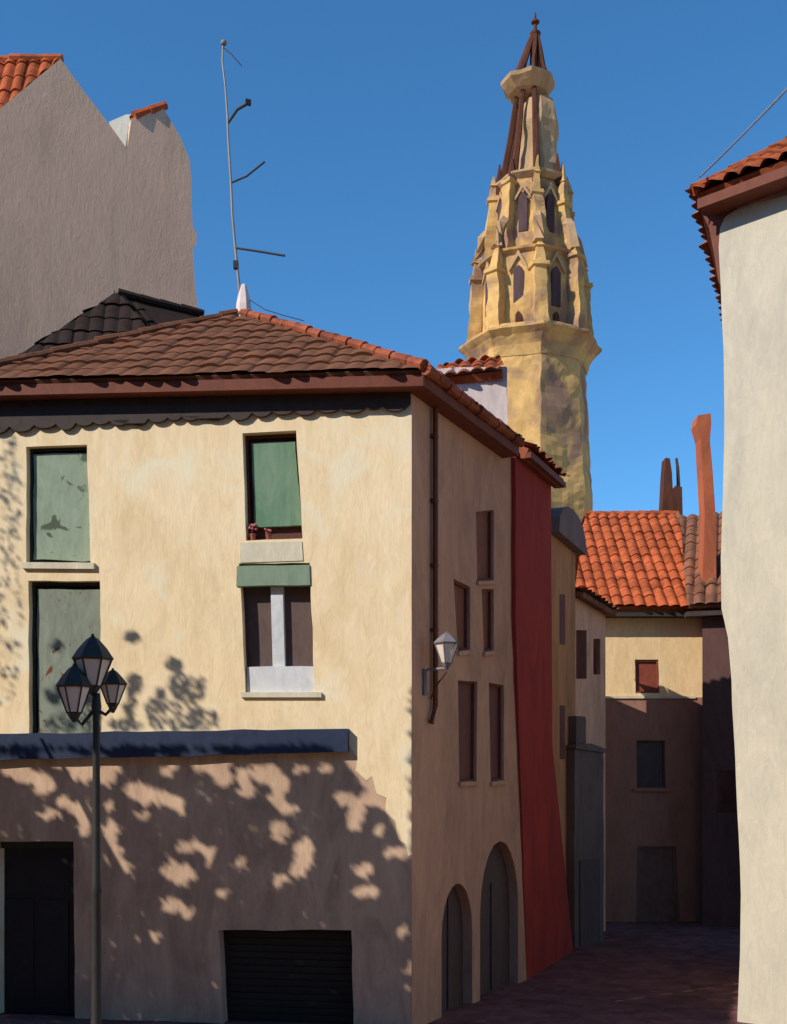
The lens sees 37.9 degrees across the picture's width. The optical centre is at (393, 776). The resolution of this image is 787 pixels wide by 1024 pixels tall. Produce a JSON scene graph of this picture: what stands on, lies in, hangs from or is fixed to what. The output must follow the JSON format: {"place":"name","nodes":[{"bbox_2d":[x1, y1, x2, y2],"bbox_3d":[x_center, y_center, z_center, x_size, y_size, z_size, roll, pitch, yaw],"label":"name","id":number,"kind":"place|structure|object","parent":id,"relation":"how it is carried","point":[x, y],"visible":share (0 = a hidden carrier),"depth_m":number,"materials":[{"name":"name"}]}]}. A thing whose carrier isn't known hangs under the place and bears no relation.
{"place":"outdoors","nodes":[
{"label":"outdoors","id":0,"kind":"place"},
{"bbox_2d":[18,288,204,354],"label":"dark roofed house","id":1,"kind":"structure","parent":0,"point":[121,310],"depth_m":23.23,"materials":[{"name":"tile"}]},
{"bbox_2d":[0,309,526,1023],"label":"corner house","id":2,"kind":"structure","parent":0,"point":[308,801],"depth_m":18.41,"materials":[{"name":"beige paint"}]},
{"bbox_2d":[0,841,74,1015],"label":"door","id":3,"kind":"structure","parent":2,"relation":"in","point":[39,948],"depth_m":19.08,"materials":[{"name":"black wood"}]},
{"bbox_2d":[22,447,94,568],"bbox_3d":[-5.453,-4.419,18.821,1.251,2.090,0.300,0,0,9],"label":"window","id":4,"kind":"structure","parent":2,"relation":"in","point":[59,492],"depth_m":18.85,"materials":[{"name":"green wood"}]},
{"bbox_2d":[32,582,101,733],"bbox_3d":[-5.344,-1.955,18.892,1.348,2.616,0.125,0,0,9],"label":"window","id":5,"kind":"structure","parent":2,"relation":"in","point":[65,615],"depth_m":18.86,"materials":[{"name":"green wood"}]},
{"bbox_2d":[248,523,257,539],"bbox_3d":[-2.244,-3.915,18.280,0.148,0.277,0.110,0,0,0],"label":"flower pot","id":6,"kind":"object","parent":2,"relation":"on","point":[252,535],"visible":1,"depth_m":18.26,"materials":[{"name":"ceramic"}]},
{"bbox_2d":[221,39,303,320],"bbox_3d":[-2.413,-10.957,21.002,1.610,5.368,0.346,0,0,24],"label":"tv antenna","id":7,"kind":"object","parent":2,"relation":"attached to","point":[243,300],"visible":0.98,"depth_m":21.16,"materials":[{"name":"metal"}]},
{"bbox_2d":[264,528,271,539],"bbox_3d":[-1.998,-3.865,18.239,0.127,0.196,0.110,0,0,0],"label":"flower pot","id":8,"kind":"object","parent":2,"relation":"on","point":[268,535],"visible":1,"depth_m":18.20,"materials":[{"name":"ceramic"}]},
{"bbox_2d":[240,433,302,562],"bbox_3d":[-1.900,-4.461,18.278,1.062,2.105,0.274,0,0,9],"label":"window","id":9,"kind":"structure","parent":2,"relation":"in","point":[272,472],"depth_m":18.28,"materials":[{"name":"green wood"}]},
{"bbox_2d":[236,564,321,696],"bbox_3d":[-1.799,-2.344,18.234,1.394,2.187,0.290,0,0,9],"label":"window","id":10,"kind":"structure","parent":2,"relation":"in","point":[277,598],"depth_m":18.26,"materials":[{"name":"white wood"}]},
{"bbox_2d":[422,631,458,698],"bbox_3d":[0.760,-1.765,18.075,0.367,1.039,0.638,0,0,-43],"label":"wall lamp","id":11,"kind":"object","parent":2,"relation":"attached to","point":[446,643],"visible":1,"depth_m":17.94,"materials":[{"name":"white glass"}]},
{"bbox_2d":[441,886,462,1011],"bbox_3d":[0.904,2.868,19.428,0.090,2.144,1.265,0,0,27],"label":"arched door","id":12,"kind":"structure","parent":2,"relation":"in","point":[452,925],"depth_m":19.60,"materials":[{"name":"brown wood"}]},
{"bbox_2d":[454,581,473,654],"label":"window","id":13,"kind":"structure","parent":2,"relation":"in","point":[460,591],"depth_m":19.70,"materials":[{"name":"brown wood"}]},
{"bbox_2d":[458,681,479,785],"bbox_3d":[1.230,-0.783,19.754,0.210,1.875,0.927,0,0,27],"label":"window","id":14,"kind":"structure","parent":2,"relation":"in","point":[466,689],"depth_m":19.90,"materials":[{"name":"brown wood"}]},
{"bbox_2d":[476,510,496,584],"bbox_3d":[1.580,-4.125,20.428,0.210,1.532,0.919,0,0,27],"label":"window","id":15,"kind":"structure","parent":2,"relation":"in","point":[483,518],"depth_m":20.60,"materials":[{"name":"brown wood"}]},
{"bbox_2d":[482,589,496,655],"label":"window","id":16,"kind":"structure","parent":2,"relation":"in","point":[486,594],"depth_m":20.72,"materials":[{"name":"brown wood"}]},
{"bbox_2d":[480,843,508,994],"bbox_3d":[1.779,2.557,21.116,0.090,2.765,1.841,0,0,27],"label":"arched door","id":17,"kind":"structure","parent":2,"relation":"in","point":[494,908],"depth_m":21.27,"materials":[{"name":"brown wood"}]},
{"bbox_2d":[489,683,506,785],"bbox_3d":[1.826,-0.793,20.902,0.210,1.906,0.820,0,0,27],"label":"window","id":18,"kind":"structure","parent":2,"relation":"in","point":[494,689],"depth_m":21.06,"materials":[{"name":"brown wood"}]},
{"bbox_2d":[0,922,750,1023],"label":"street","id":19,"kind":"structure","parent":0,"point":[655,973],"depth_m":21.34,"materials":[{"name":"brown stone"}]},
{"bbox_2d":[0,53,197,357],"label":"gable house","id":20,"kind":"structure","parent":19,"relation":"on","point":[95,208],"depth_m":26.70,"materials":[{"name":"grey paint"}]},
{"bbox_2d":[436,355,507,424],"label":"white house","id":21,"kind":"structure","parent":19,"relation":"on","point":[482,381],"depth_m":23.94,"materials":[{"name":"white paint"}]},
{"bbox_2d":[511,441,572,979],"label":"red house","id":22,"kind":"structure","parent":19,"relation":"on","point":[536,472],"depth_m":22.84,"materials":[{"name":"paint"}]},
{"bbox_2d":[551,507,586,872],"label":"umber house","id":23,"kind":"structure","parent":19,"relation":"on","point":[568,541],"depth_m":26.22,"materials":[{"name":"brown paint"}]},
{"bbox_2d":[560,594,564,643],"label":"window","id":24,"kind":"structure","parent":23,"relation":"in","point":[562,596],"depth_m":26.22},
{"bbox_2d":[560,705,564,758],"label":"window","id":25,"kind":"structure","parent":23,"relation":"in","point":[562,707],"depth_m":26.22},
{"bbox_2d":[566,716,605,946],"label":"slate outbuilding","id":26,"kind":"structure","parent":19,"relation":"on","point":[584,834],"depth_m":26.81,"materials":[{"name":"grey paint"}]},
{"bbox_2d":[579,858,599,946],"bbox_3d":[4.620,2.940,26.958,0.027,2.000,0.893,0,0,41],"label":"door","id":27,"kind":"structure","parent":26,"relation":"in","point":[589,870],"depth_m":26.92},
{"bbox_2d":[684,136,786,1023],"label":"whitewashed house","id":28,"kind":"structure","parent":19,"relation":"on","point":[739,215],"depth_m":18.21,"materials":[{"name":"white paint"}]},
{"bbox_2d":[698,88,786,177],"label":"overhead cable","id":29,"kind":"object","parent":28,"relation":"attached to","point":[749,127],"visible":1,"depth_m":20.50,"materials":[{"name":"metal"}]},
{"bbox_2d":[0,0,786,516],"label":"sky","id":30,"kind":"structure","parent":0,"point":[379,128],"materials":[{"name":"blue"}]},
{"bbox_2d":[575,587,617,930],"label":"rose house","id":31,"kind":"structure","parent":0,"point":[592,610],"depth_m":28.51,"materials":[{"name":"paint"}]},
{"bbox_2d":[576,630,585,678],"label":"window","id":32,"kind":"structure","parent":31,"relation":"in","point":[580,634],"depth_m":28.02,"materials":[{"name":"brown wood"}]},
{"bbox_2d":[593,639,599,674],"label":"window","id":33,"kind":"structure","parent":31,"relation":"in","point":[596,642],"depth_m":28.88,"materials":[{"name":"brown wood"}]},
{"bbox_2d":[575,458,720,921],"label":"apricot house","id":34,"kind":"structure","parent":0,"point":[630,564],"depth_m":31.20,"materials":[{"name":"beige paint"}]},
{"bbox_2d":[635,660,659,692],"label":"window","id":35,"kind":"structure","parent":34,"relation":"in","point":[646,671],"depth_m":31.28,"materials":[{"name":"red wood"}]},
{"bbox_2d":[633,740,669,790],"bbox_3d":[7.010,-0.326,31.225,0.999,1.437,0.230,0,0,0],"label":"window","id":36,"kind":"structure","parent":34,"relation":"in","point":[650,754],"depth_m":31.28,"materials":[{"name":"grey glass"}]},
{"bbox_2d":[636,846,679,921],"bbox_3d":[7.195,2.916,31.255,1.209,2.048,0.090,0,0,0],"label":"door","id":37,"kind":"structure","parent":34,"relation":"in","point":[657,900],"depth_m":31.25,"materials":[{"name":"wood"}]},
{"bbox_2d":[680,413,740,927],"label":"aubergine house","id":38,"kind":"structure","parent":0,"point":[701,533],"depth_m":30.13,"materials":[{"name":"paint"}]},
{"bbox_2d":[714,771,736,812],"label":"window","id":39,"kind":"structure","parent":38,"relation":"in","point":[725,795],"depth_m":30.06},
{"label":"plaza","id":40,"kind":"structure","parent":0,"visible":0},
{"bbox_2d":[56,634,126,1023],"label":"street lamp","id":41,"kind":"object","parent":40,"relation":"on","point":[84,675],"visible":1,"depth_m":12.96,"materials":[{"name":"metal"}]},
{"label":"ground","id":42,"kind":"structure","parent":0,"visible":0},
{"bbox_2d":[458,12,601,522],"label":"cathedral tower","id":43,"kind":"structure","parent":42,"relation":"on","point":[530,320],"depth_m":67.49,"materials":[{"name":"stone"}]}
]}

